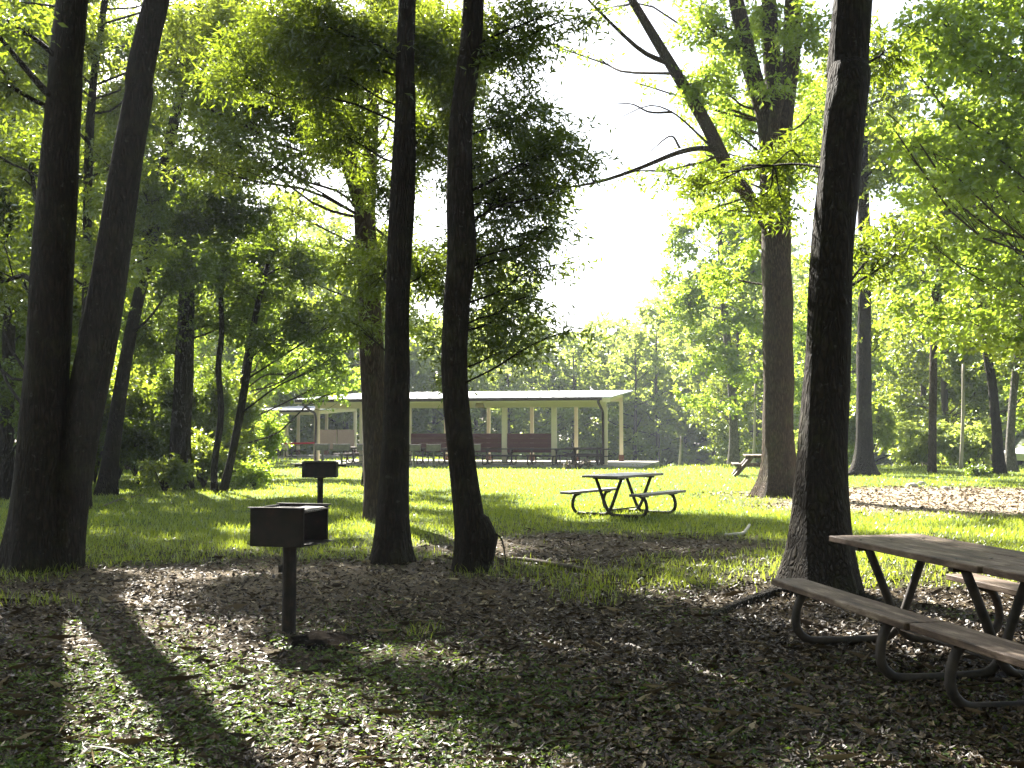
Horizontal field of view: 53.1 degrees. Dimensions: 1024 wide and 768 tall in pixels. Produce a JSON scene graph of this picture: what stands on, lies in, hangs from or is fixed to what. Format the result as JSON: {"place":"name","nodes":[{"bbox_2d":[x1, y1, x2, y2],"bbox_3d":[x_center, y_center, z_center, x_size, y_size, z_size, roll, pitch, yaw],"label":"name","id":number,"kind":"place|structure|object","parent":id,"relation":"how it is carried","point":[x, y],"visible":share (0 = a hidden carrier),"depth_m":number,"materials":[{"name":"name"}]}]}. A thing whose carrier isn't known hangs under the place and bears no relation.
{"place":"outdoors","nodes":[
{"label":"outdoors","id":0,"kind":"place"},
{"bbox_2d":[0,454,1023,767],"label":"ground","id":1,"kind":"structure","parent":0,"point":[592,542],"depth_m":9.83,"materials":[{"name":"plant"}]},
{"bbox_2d":[0,0,77,499],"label":"grove tree","id":2,"kind":"object","parent":1,"relation":"on","point":[9,415],"visible":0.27,"depth_m":23.82,"materials":[{"name":"green plant"}]},
{"bbox_2d":[0,0,169,573],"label":"twin trunk tree","id":3,"kind":"object","parent":1,"relation":"on","point":[61,414],"visible":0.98,"depth_m":11.59,"materials":[{"name":"brown plant"}]},
{"bbox_2d":[0,52,172,440],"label":"grove tree","id":4,"kind":"object","parent":1,"relation":"on","point":[136,378],"visible":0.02,"depth_m":31.13,"materials":[{"name":"green plant"}]},
{"bbox_2d":[0,0,178,439],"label":"grove tree","id":5,"kind":"object","parent":1,"relation":"on","point":[112,4],"visible":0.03,"depth_m":29.53,"materials":[{"name":"green plant"}]},
{"bbox_2d":[93,390,126,482],"bbox_3d":[-12.611,1.268,30.979,2.161,3.514,2.104,0,-3,0],"label":"shrub","id":6,"kind":"object","parent":1,"relation":"on","point":[105,417],"visible":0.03,"depth_m":30.59,"materials":[{"name":"green plant"}]},
{"bbox_2d":[0,0,263,508],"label":"grove tree","id":7,"kind":"object","parent":1,"relation":"on","point":[97,35],"visible":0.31,"depth_m":21.23,"materials":[{"name":"green plant"}]},
{"bbox_2d":[98,401,171,483],"bbox_3d":[-10.867,1.734,29.916,2.510,2.495,2.496,1,-3,-25],"label":"shrub","id":8,"kind":"object","parent":1,"relation":"on","point":[141,439],"visible":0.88,"depth_m":29.39,"materials":[{"name":"green plant"}]},
{"bbox_2d":[70,233,206,469],"bbox_3d":[-16.098,-2.253,43.404,6.901,12.114,7.130,1,-3,-12],"label":"grove tree","id":9,"kind":"object","parent":1,"relation":"on","point":[126,467],"visible":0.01,"depth_m":42.69,"materials":[{"name":"green plant"}]},
{"bbox_2d":[114,346,173,462],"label":"tree","id":10,"kind":"object","parent":1,"relation":"on","point":[153,370],"visible":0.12,"depth_m":35.06,"materials":[{"name":"green plant"}]},
{"bbox_2d":[124,361,194,468],"bbox_3d":[-10.852,1.143,31.453,2.180,3.815,2.725,-2,-3,37],"label":"shrub","id":11,"kind":"object","parent":1,"relation":"on","point":[139,407],"visible":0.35,"depth_m":31.13,"materials":[{"name":"green plant"}]},
{"bbox_2d":[130,452,201,491],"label":"shrub","id":12,"kind":"object","parent":1,"relation":"on","point":[175,472],"visible":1,"depth_m":26.61,"materials":[{"name":"green plant"}]},
{"bbox_2d":[117,203,238,460],"bbox_3d":[-18.680,-3.054,54.265,8.714,14.806,8.435,0,-3,-1],"label":"grove tree","id":13,"kind":"object","parent":1,"relation":"on","point":[198,348],"visible":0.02,"depth_m":55.21,"materials":[{"name":"green plant"}]},
{"bbox_2d":[81,0,279,495],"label":"grove tree","id":14,"kind":"object","parent":1,"relation":"on","point":[156,194],"visible":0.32,"depth_m":25.33,"materials":[{"name":"green plant"}]},
{"bbox_2d":[168,356,238,481],"bbox_3d":[-9.584,1.049,31.992,2.518,4.032,2.485,-2,-3,29],"label":"shrub","id":15,"kind":"object","parent":1,"relation":"on","point":[208,393],"visible":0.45,"depth_m":31.70,"materials":[{"name":"green plant"}]},
{"bbox_2d":[144,178,273,407],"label":"grove tree","id":16,"kind":"object","parent":1,"relation":"on","point":[202,355],"visible":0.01,"depth_m":66.94,"materials":[{"name":"green plant"}]},
{"bbox_2d":[191,426,241,487],"bbox_3d":[-8.634,2.071,28.939,1.935,1.773,1.923,0,-3,0],"label":"shrub","id":17,"kind":"object","parent":1,"relation":"on","point":[201,451],"visible":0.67,"depth_m":28.58,"materials":[{"name":"green plant"}]},
{"bbox_2d":[132,135,327,490],"bbox_3d":[-7.429,-2.000,28.160,5.606,9.973,5.461,2,-3,-30],"label":"grove tree","id":18,"kind":"object","parent":1,"relation":"on","point":[253,221],"visible":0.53,"depth_m":27.84,"materials":[{"name":"green plant"}]},
{"bbox_2d":[194,369,267,443],"bbox_3d":[-9.423,1.307,34.019,2.785,3.736,2.397,0,-3,0],"label":"shrub","id":19,"kind":"object","parent":1,"relation":"on","point":[250,413],"visible":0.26,"depth_m":33.82,"materials":[{"name":"green plant"}]},
{"bbox_2d":[213,428,269,482],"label":"shrub","id":20,"kind":"object","parent":1,"relation":"on","point":[245,451],"visible":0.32,"depth_m":30.63,"materials":[{"name":"green plant"}]},
{"bbox_2d":[230,455,278,488],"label":"shrub","id":21,"kind":"object","parent":1,"relation":"on","point":[254,472],"visible":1,"depth_m":28.65,"materials":[{"name":"green plant"}]},
{"bbox_2d":[223,295,296,449],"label":"grove tree","id":22,"kind":"object","parent":1,"relation":"on","point":[232,359],"visible":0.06,"depth_m":55.65,"materials":[{"name":"green plant"}]},
{"bbox_2d":[243,408,289,464],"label":"shrub","id":23,"kind":"object","parent":1,"relation":"on","point":[267,425],"visible":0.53,"depth_m":37.81,"materials":[{"name":"green plant"}]},
{"bbox_2d":[160,229,384,492],"bbox_3d":[-5.957,-0.532,26.303,5.722,6.899,3.858,0,-3,0],"label":"paired tree","id":24,"kind":"object","parent":1,"relation":"on","point":[302,271],"visible":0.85,"depth_m":26.39,"materials":[{"name":"green plant"}]},
{"bbox_2d":[234,274,321,454],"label":"grove tree","id":25,"kind":"object","parent":1,"relation":"on","point":[283,398],"visible":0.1,"depth_m":75.01,"materials":[{"name":"green plant"}]},
{"bbox_2d":[231,294,339,454],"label":"tree","id":26,"kind":"object","parent":1,"relation":"on","point":[306,428],"visible":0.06,"depth_m":86.00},
{"bbox_2d":[247,503,331,634],"bbox_3d":[-1.720,1.470,7.982,0.497,1.043,0.519,-1,-3,14],"label":"charcoal grill","id":27,"kind":"object","parent":1,"relation":"on","point":[290,528],"visible":0.96,"depth_m":7.92,"materials":[{"name":"metal"}]},
{"bbox_2d":[225,297,360,455],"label":"maple","id":28,"kind":"object","parent":1,"relation":"on","point":[275,371],"visible":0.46,"depth_m":36.77,"materials":[{"name":"green plant"}]},
{"bbox_2d":[262,187,337,442],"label":"tree","id":29,"kind":"object","parent":1,"relation":"on","point":[320,230],"visible":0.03,"depth_m":99.57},
{"bbox_2d":[255,406,357,458],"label":"picnic shelter","id":30,"kind":"object","parent":1,"relation":"on","point":[327,436],"visible":0.3,"depth_m":65.32,"materials":[{"name":"concrete"}]},
{"bbox_2d":[120,0,494,521],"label":"forked tree","id":31,"kind":"object","parent":1,"relation":"on","point":[237,124],"visible":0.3,"depth_m":17.94,"materials":[{"name":"green plant"}]},
{"bbox_2d":[278,228,358,429],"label":"tree","id":32,"kind":"object","parent":1,"relation":"on","point":[309,237],"visible":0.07,"depth_m":85.40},
{"bbox_2d":[295,461,345,502],"bbox_3d":[-3.619,1.988,19.311,0.950,1.081,0.487,0,-3,-4],"label":"charcoal grill","id":33,"kind":"object","parent":1,"relation":"on","point":[319,470],"visible":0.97,"depth_m":19.15,"materials":[{"name":"metal"}]},
{"bbox_2d":[270,630,376,650],"bbox_3d":[-1.444,1.883,7.615,0.855,0.087,0.658,0,-3,0],"label":"ash heap","id":34,"kind":"object","parent":1,"relation":"on","point":[320,638],"visible":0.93,"depth_m":7.54,"materials":[{"name":"grey"}]},
{"bbox_2d":[291,196,356,422],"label":"tree","id":35,"kind":"object","parent":1,"relation":"on","point":[332,206],"visible":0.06,"depth_m":100.52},
{"bbox_2d":[182,0,483,565],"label":"slim oak","id":36,"kind":"object","parent":1,"relation":"on","point":[355,48],"visible":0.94,"depth_m":12.76,"materials":[{"name":"green plant"}]},
{"bbox_2d":[292,278,384,454],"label":"tree","id":37,"kind":"object","parent":1,"relation":"on","point":[312,434],"visible":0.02,"depth_m":92.52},
{"bbox_2d":[333,444,350,464],"bbox_3d":[-7.801,3.283,46.880,0.779,1.108,0.507,0,-3,0],"label":"charcoal grill","id":38,"kind":"object","parent":1,"relation":"on","point":[341,448],"visible":0.95,"depth_m":46.70,"materials":[{"name":"metal"}]},
{"bbox_2d":[281,264,419,454],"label":"tree","id":39,"kind":"object","parent":1,"relation":"on","point":[344,419],"visible":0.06,"depth_m":83.22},
{"bbox_2d":[216,0,515,486],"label":"grove tree","id":40,"kind":"object","parent":1,"relation":"on","point":[310,223],"visible":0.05,"depth_m":29.71,"materials":[{"name":"green plant"}]},
{"bbox_2d":[348,283,430,453],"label":"tree","id":41,"kind":"object","parent":1,"relation":"on","point":[413,365],"visible":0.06,"depth_m":84.21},
{"bbox_2d":[409,444,420,467],"bbox_3d":[-4.361,3.213,45.382,0.659,1.108,0.507,0,-3,0],"label":"charcoal grill","id":42,"kind":"object","parent":1,"relation":"on","point":[413,448],"visible":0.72,"depth_m":45.22,"materials":[{"name":"metal"}]},
{"bbox_2d":[426,444,440,467],"bbox_3d":[-3.475,3.209,45.382,0.659,1.108,0.507,0,-3,0],"label":"charcoal grill","id":43,"kind":"object","parent":1,"relation":"on","point":[433,448],"visible":0.98,"depth_m":45.20,"materials":[{"name":"metal"}]},
{"bbox_2d":[410,310,473,456],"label":"tree","id":44,"kind":"object","parent":1,"relation":"on","point":[418,324],"visible":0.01,"depth_m":92.89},
{"bbox_2d":[409,315,481,457],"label":"tree","id":45,"kind":"object","parent":1,"relation":"on","point":[413,380],"visible":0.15,"depth_m":85.08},
{"bbox_2d":[410,320,513,459],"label":"tree","id":46,"kind":"object","parent":1,"relation":"on","point":[479,383],"visible":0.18,"depth_m":82.83,"materials":[{"name":"plant"}]},
{"bbox_2d":[288,390,659,467],"bbox_3d":[-1.393,2.417,52.402,17.100,4.539,10.100,-1,-3,13],"label":"picnic shelter","id":47,"kind":"object","parent":1,"relation":"on","point":[506,400],"visible":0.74,"depth_m":48.81,"materials":[{"name":"concrete"}]},
{"bbox_2d":[475,448,523,464],"bbox_3d":[-0.584,3.393,47.853,2.011,0.763,1.700,-1,-3,13],"label":"picnic table","id":48,"kind":"object","parent":47,"relation":"on","point":[492,456],"visible":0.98,"depth_m":47.67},
{"bbox_2d":[519,448,567,464],"bbox_3d":[1.483,3.375,47.479,2.005,0.764,1.700,-1,-3,13],"label":"picnic table","id":49,"kind":"object","parent":47,"relation":"on","point":[535,456],"visible":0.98,"depth_m":47.41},
{"bbox_2d":[564,447,601,462],"bbox_3d":[3.665,3.539,50.922,2.008,0.764,1.700,0,-3,7],"label":"picnic table","id":50,"kind":"object","parent":47,"relation":"on","point":[595,460],"visible":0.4,"depth_m":50.81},
{"bbox_2d":[564,448,611,465],"bbox_3d":[3.504,3.357,47.115,2.010,0.764,1.700,-1,-3,13],"label":"picnic table","id":51,"kind":"object","parent":47,"relation":"on","point":[579,456],"visible":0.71,"depth_m":46.86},
{"bbox_2d":[436,311,523,459],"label":"tree","id":52,"kind":"object","parent":1,"relation":"on","point":[475,422],"visible":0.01,"depth_m":92.15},
{"bbox_2d":[469,269,550,453],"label":"tree","id":53,"kind":"object","parent":1,"relation":"on","point":[532,385],"visible":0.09,"depth_m":91.61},
{"bbox_2d":[0,484,1023,767],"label":"fallen leaves","id":54,"kind":"object","parent":1,"relation":"on","point":[716,692],"depth_m":6.48,"materials":[{"name":"plant"}]},
{"bbox_2d":[0,484,1023,613],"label":"dry leaves","id":55,"kind":"object","parent":1,"relation":"on","point":[921,490],"visible":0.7,"depth_m":19.79,"materials":[{"name":"brown plant"}]},
{"bbox_2d":[405,0,623,572],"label":"slim oak","id":56,"kind":"object","parent":1,"relation":"on","point":[470,180],"visible":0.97,"depth_m":11.72,"materials":[{"name":"green plant"}]},
{"bbox_2d":[474,342,565,459],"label":"tree","id":57,"kind":"object","parent":1,"relation":"on","point":[520,386],"visible":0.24,"depth_m":84.04,"materials":[{"name":"plant"}]},
{"bbox_2d":[485,259,555,432],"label":"tree","id":58,"kind":"object","parent":1,"relation":"on","point":[521,322],"visible":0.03,"depth_m":97.32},
{"bbox_2d":[512,338,585,459],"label":"tree","id":59,"kind":"object","parent":1,"relation":"on","point":[564,415],"visible":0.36,"depth_m":85.15,"materials":[{"name":"plant"}]},
{"bbox_2d":[517,326,590,459],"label":"tree","id":60,"kind":"object","parent":1,"relation":"on","point":[539,379],"visible":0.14,"depth_m":91.56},
{"bbox_2d":[524,331,618,460],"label":"tree","id":61,"kind":"object","parent":1,"relation":"on","point":[574,347],"visible":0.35,"depth_m":85.90,"materials":[{"name":"plant"}]},
{"bbox_2d":[561,456,593,467],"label":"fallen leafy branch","id":62,"kind":"object","parent":1,"relation":"on","point":[580,465],"visible":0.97,"depth_m":43.97,"materials":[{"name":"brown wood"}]},
{"bbox_2d":[548,327,610,459],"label":"tree","id":63,"kind":"object","parent":1,"relation":"on","point":[576,366],"visible":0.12,"depth_m":91.95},
{"bbox_2d":[553,321,639,457],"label":"tree","id":64,"kind":"object","parent":1,"relation":"on","point":[598,339],"visible":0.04,"depth_m":95.77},
{"bbox_2d":[578,310,659,446],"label":"tree","id":65,"kind":"object","parent":1,"relation":"on","point":[605,324],"visible":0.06,"depth_m":98.13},
{"bbox_2d":[560,472,685,517],"bbox_3d":[2.112,2.079,19.322,1.700,0.768,1.837,-2,-3,35],"label":"picnic table","id":66,"kind":"object","parent":1,"relation":"on","point":[620,477],"visible":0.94,"depth_m":19.09,"materials":[{"name":"metal"}]},
{"bbox_2d":[577,327,671,460],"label":"tree","id":67,"kind":"object","parent":1,"relation":"on","point":[619,340],"visible":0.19,"depth_m":90.94,"materials":[{"name":"plant"}]},
{"bbox_2d":[584,326,687,465],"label":"tree","id":68,"kind":"object","parent":1,"relation":"on","point":[619,373],"visible":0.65,"depth_m":85.42,"materials":[{"name":"plant"}]},
{"bbox_2d":[622,275,692,452],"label":"tree","id":69,"kind":"object","parent":1,"relation":"on","point":[652,300],"visible":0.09,"depth_m":101.94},
{"bbox_2d":[623,316,694,465],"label":"tree","id":70,"kind":"object","parent":1,"relation":"on","point":[658,359],"visible":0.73,"depth_m":84.62,"materials":[{"name":"plant"}]},
{"bbox_2d":[609,302,708,465],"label":"tree","id":71,"kind":"object","parent":1,"relation":"on","point":[649,310],"visible":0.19,"depth_m":91.33,"materials":[{"name":"plant"}]},
{"bbox_2d":[651,279,725,463],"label":"tree","id":72,"kind":"object","parent":1,"relation":"on","point":[665,452],"visible":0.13,"depth_m":92.67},
{"bbox_2d":[548,0,831,497],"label":"lawn tree","id":73,"kind":"object","parent":1,"relation":"on","point":[767,110],"visible":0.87,"depth_m":24.97,"materials":[{"name":"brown plant"}]},
{"bbox_2d":[660,296,761,463],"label":"tree","id":74,"kind":"object","parent":1,"relation":"on","point":[693,344],"visible":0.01,"depth_m":99.19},
{"bbox_2d":[666,314,762,465],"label":"tree","id":75,"kind":"object","parent":1,"relation":"on","point":[681,384],"visible":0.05,"depth_m":92.77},
{"bbox_2d":[671,296,759,465],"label":"tree","id":76,"kind":"object","parent":1,"relation":"on","point":[682,356],"visible":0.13,"depth_m":84.68,"materials":[{"name":"plant"}]},
{"bbox_2d":[682,284,762,465],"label":"woodland tree","id":77,"kind":"object","parent":1,"relation":"on","point":[721,445],"visible":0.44,"depth_m":65.35,"materials":[{"name":"green plant"}]},
{"bbox_2d":[652,172,807,465],"bbox_3d":[12.400,-3.475,52.623,10.978,15.585,6.476,1,-3,-24],"label":"maple","id":78,"kind":"object","parent":1,"relation":"on","point":[731,366],"visible":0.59,"depth_m":51.24,"materials":[{"name":"green plant"}]},
{"bbox_2d":[731,454,760,476],"bbox_3d":[8.820,2.957,36.901,1.753,0.819,2.000,0,-3,10],"label":"picnic table","id":79,"kind":"object","parent":1,"relation":"on","point":[742,465],"visible":0.57,"depth_m":36.25,"materials":[{"name":"brown wood"}]},
{"bbox_2d":[752,384,755,462],"bbox_3d":[12.963,2.353,54.954,0.332,4.713,0.165,0,-3,0],"label":"dead trunk","id":80,"kind":"object","parent":1,"relation":"on","point":[754,440],"visible":0.76,"depth_m":54.90,"materials":[{"name":"grey plant"}]},
{"bbox_2d":[706,262,802,462],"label":"tree","id":81,"kind":"object","parent":1,"relation":"on","point":[757,434],"visible":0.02,"depth_m":85.49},
{"bbox_2d":[740,254,807,440],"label":"tree","id":82,"kind":"object","parent":1,"relation":"on","point":[799,303],"visible":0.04,"depth_m":92.85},
{"bbox_2d":[746,283,805,456],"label":"tree","id":83,"kind":"object","parent":1,"relation":"on","point":[758,413],"visible":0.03,"depth_m":84.29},
{"bbox_2d":[758,268,807,435],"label":"tree","id":84,"kind":"object","parent":1,"relation":"on","point":[800,277],"visible":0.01,"depth_m":85.69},
{"bbox_2d":[756,227,809,304],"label":"tree","id":85,"kind":"object","parent":1,"relation":"on","point":[794,248],"visible":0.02,"depth_m":101.01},
{"bbox_2d":[650,0,948,621],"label":"thick oak","id":86,"kind":"object","parent":1,"relation":"on","point":[820,512],"visible":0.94,"depth_m":10.54,"materials":[{"name":"brown plant"}]},
{"bbox_2d":[749,24,940,475],"bbox_3d":[12.472,-5.373,38.969,7.238,17.764,8.023,0,-3,0],"label":"lawn tree","id":87,"kind":"object","parent":1,"relation":"on","point":[863,459],"visible":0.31,"depth_m":37.44,"materials":[{"name":"green plant"}]},
{"bbox_2d":[793,258,904,465],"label":"woodland tree","id":88,"kind":"object","parent":1,"relation":"on","point":[877,363],"visible":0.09,"depth_m":58.65,"materials":[{"name":"green plant"}]},
{"bbox_2d":[848,394,905,454],"bbox_3d":[15.980,2.046,46.131,3.225,3.427,3.317,-1,-3,29],"label":"shrub","id":89,"kind":"object","parent":1,"relation":"on","point":[885,433],"visible":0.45,"depth_m":45.27,"materials":[{"name":"plant"}]},
{"bbox_2d":[850,281,918,465],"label":"tree","id":90,"kind":"object","parent":1,"relation":"on","point":[874,390],"visible":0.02,"depth_m":86.96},
{"bbox_2d":[849,309,938,465],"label":"tree","id":91,"kind":"object","parent":1,"relation":"on","point":[890,461],"visible":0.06,"depth_m":86.18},
{"bbox_2d":[771,534,1023,683],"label":"picnic table","id":92,"kind":"object","parent":1,"relation":"on","point":[968,560],"visible":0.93,"depth_m":6.85,"materials":[{"name":"brown wood"}]},
{"bbox_2d":[855,208,982,465],"bbox_3d":[24.870,-2.644,62.293,8.601,17.427,8.173,2,-4,-42],"label":"woodland tree","id":93,"kind":"object","parent":1,"relation":"on","point":[905,377],"visible":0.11,"depth_m":61.83,"materials":[{"name":"green plant"}]},
{"bbox_2d":[891,419,949,465],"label":"shrub","id":94,"kind":"object","parent":1,"relation":"on","point":[916,450],"visible":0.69,"depth_m":46.96,"materials":[{"name":"plant"}]},
{"bbox_2d":[870,95,995,472],"bbox_3d":[16.705,-4.334,41.026,6.917,15.845,6.293,3,-4,-44],"label":"lawn tree","id":95,"kind":"object","parent":1,"relation":"on","point":[907,283],"visible":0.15,"depth_m":40.04,"materials":[{"name":"green plant"}]},
{"bbox_2d":[864,0,1023,368],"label":"maple","id":96,"kind":"object","parent":1,"relation":"on","point":[956,50],"visible":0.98,"depth_m":19.77,"materials":[{"name":"green plant"}]},
{"bbox_2d":[871,183,1023,465],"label":"woodland tree","id":97,"kind":"object","parent":1,"relation":"on","point":[949,388],"visible":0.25,"depth_m":51.79,"materials":[{"name":"green plant"}]},
{"bbox_2d":[959,364,964,468],"bbox_3d":[19.302,1.443,43.982,0.354,4.615,0.172,0,-3,0],"label":"dead trunk","id":98,"kind":"object","parent":1,"relation":"on","point":[962,422],"visible":0.9,"depth_m":43.94,"materials":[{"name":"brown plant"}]},
{"bbox_2d":[908,70,1023,473],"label":"lawn tree","id":99,"kind":"object","parent":1,"relation":"on","point":[998,462],"visible":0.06,"depth_m":38.37,"materials":[{"name":"green plant"}]},
{"bbox_2d":[910,565,1023,710],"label":"picnic table","id":100,"kind":"object","parent":1,"relation":"on","point":[959,639],"visible":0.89,"depth_m":5.59,"materials":[{"name":"brown wood"}]},
{"bbox_2d":[937,416,1006,465],"bbox_3d":[20.933,2.630,46.971,3.362,2.342,3.306,0,-3,0],"label":"shrub","id":101,"kind":"object","parent":1,"relation":"on","point":[975,449],"visible":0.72,"depth_m":46.41,"materials":[{"name":"plant"}]},
{"bbox_2d":[926,317,1023,465],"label":"tree","id":102,"kind":"object","parent":1,"relation":"on","point":[1004,437],"visible":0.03,"depth_m":88.73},
{"bbox_2d":[927,171,1023,465],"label":"woodland tree","id":103,"kind":"object","parent":1,"relation":"on","point":[1003,413],"visible":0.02,"depth_m":66.43,"materials":[{"name":"green plant"}]},
{"bbox_2d":[961,462,994,476],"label":"shrub","id":104,"kind":"object","parent":1,"relation":"on","point":[975,470],"visible":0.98,"depth_m":35.68,"materials":[{"name":"green plant"}]},
{"bbox_2d":[966,101,1023,471],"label":"lawn tree","id":105,"kind":"object","parent":1,"relation":"on","point":[1010,455],"visible":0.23,"depth_m":40.88,"materials":[{"name":"green plant"}]},
{"bbox_2d":[972,257,1023,446],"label":"woodland tree","id":106,"kind":"object","parent":1,"relation":"on","point":[1020,394],"visible":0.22,"depth_m":50.97,"materials":[{"name":"green plant"}]},
{"bbox_2d":[1004,439,1023,464],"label":"parked car","id":107,"kind":"object","parent":1,"relation":"on","point":[1019,447],"visible":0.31,"depth_m":51.28,"materials":[{"name":"white paint"}]},
{"bbox_2d":[0,454,1023,685],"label":"grass","id":108,"kind":"structure","parent":0,"point":[734,529],"depth_m":18.12,"materials":[{"name":"plant"}]},
{"bbox_2d":[7,0,1023,442],"label":"sky","id":109,"kind":"structure","parent":0,"point":[627,227],"materials":[{"name":"white"}]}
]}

